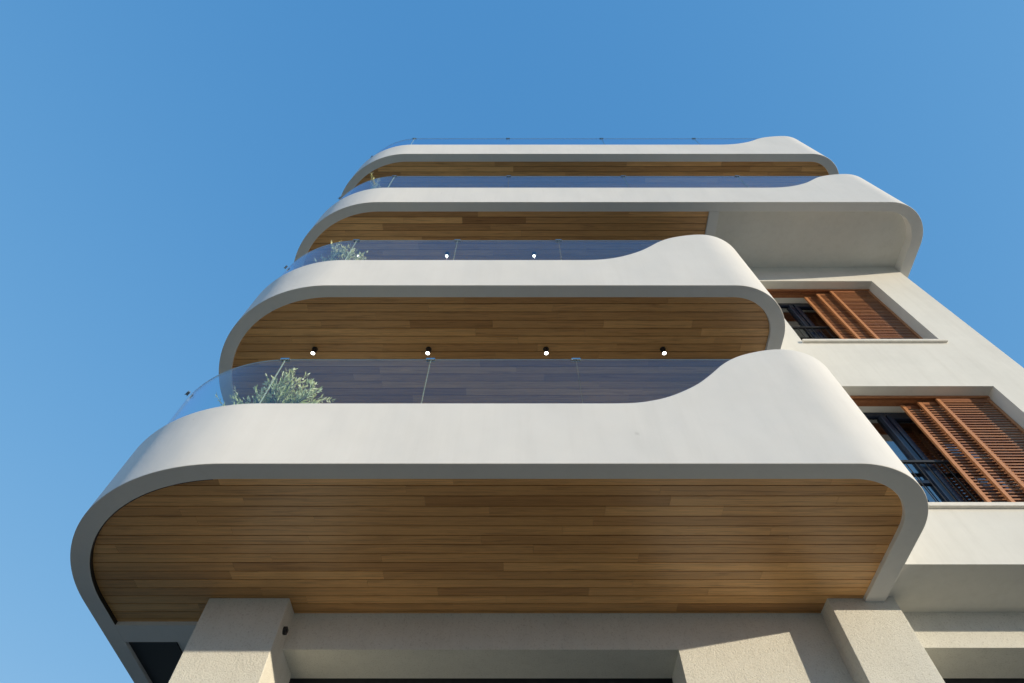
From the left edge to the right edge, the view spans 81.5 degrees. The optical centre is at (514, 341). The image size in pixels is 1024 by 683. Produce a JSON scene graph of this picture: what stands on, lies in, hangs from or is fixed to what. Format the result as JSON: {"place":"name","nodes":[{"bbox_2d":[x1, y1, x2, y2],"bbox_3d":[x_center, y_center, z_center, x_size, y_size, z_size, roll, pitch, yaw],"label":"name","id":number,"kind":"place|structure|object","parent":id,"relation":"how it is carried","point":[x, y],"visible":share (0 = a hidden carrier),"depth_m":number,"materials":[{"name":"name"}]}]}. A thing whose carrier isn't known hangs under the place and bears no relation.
{"place":"outdoors","nodes":[
{"label":"outdoors","id":0,"kind":"place"},
{"bbox_2d":[0,0,1023,682],"label":"sky","id":1,"kind":"structure","parent":0,"point":[164,163],"materials":[{"name":"blue"}]},
{"bbox_2d":[70,136,1023,682],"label":"apartment building","id":2,"kind":"structure","parent":0,"point":[794,454],"depth_m":5.93,"materials":[{"name":"white"}]},
{"bbox_2d":[215,366,334,405],"bbox_3d":[-2.587,0.873,6.211,1.147,1.628,0.752,-14,-59,8],"label":"olive tree","id":3,"kind":"object","parent":2,"relation":"on","point":[282,395],"visible":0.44,"depth_m":6.40,"materials":[{"name":"green plant"}]},
{"bbox_2d":[310,347,317,354],"bbox_3d":[-2.785,0.135,8.239,0.080,0.115,0.080,0,-58,0],"label":"ceiling spotlight","id":4,"kind":"object","parent":2,"relation":"attached to","point":[314,350],"visible":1,"depth_m":8.21,"materials":[{"name":"black metal"}]},
{"bbox_2d":[313,239,367,262],"bbox_3d":[-2.650,-1.001,9.066,1.051,1.851,0.709,0,-58,0],"label":"olive tree","id":5,"kind":"object","parent":2,"relation":"on","point":[343,251],"visible":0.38,"depth_m":9.38,"materials":[{"name":"green plant"}]},
{"bbox_2d":[363,173,380,190],"bbox_3d":[-2.880,-2.755,11.819,0.624,1.776,0.730,28,-62,-16],"label":"olive tree","id":6,"kind":"object","parent":2,"relation":"on","point":[372,186],"visible":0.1,"depth_m":12.17,"materials":[{"name":"green plant"}]},
{"bbox_2d":[425,347,431,354],"bbox_3d":[-1.200,0.135,8.239,0.080,0.115,0.080,0,-58,0],"label":"ceiling spotlight","id":7,"kind":"object","parent":2,"relation":"attached to","point":[428,350],"visible":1,"depth_m":8.21,"materials":[{"name":"black metal"}]},
{"bbox_2d":[543,347,548,354],"bbox_3d":[0.436,0.135,8.239,0.080,0.115,0.080,0,-58,0],"label":"ceiling spotlight","id":8,"kind":"object","parent":2,"relation":"attached to","point":[546,351],"visible":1,"depth_m":8.21,"materials":[{"name":"black metal"}]},
{"bbox_2d":[660,347,666,354],"bbox_3d":[2.065,0.135,8.239,0.080,0.115,0.080,0,-58,0],"label":"ceiling spotlight","id":9,"kind":"object","parent":2,"relation":"attached to","point":[663,350],"visible":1,"depth_m":8.21,"materials":[{"name":"black metal"}]},
{"bbox_2d":[766,289,947,342],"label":"window","id":10,"kind":"structure","parent":2,"relation":"in","point":[855,317],"depth_m":10.31,"materials":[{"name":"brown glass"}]},
{"bbox_2d":[850,396,1023,508],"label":"window","id":11,"kind":"structure","parent":2,"relation":"in","point":[959,460],"depth_m":7.56,"materials":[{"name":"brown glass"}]}
]}

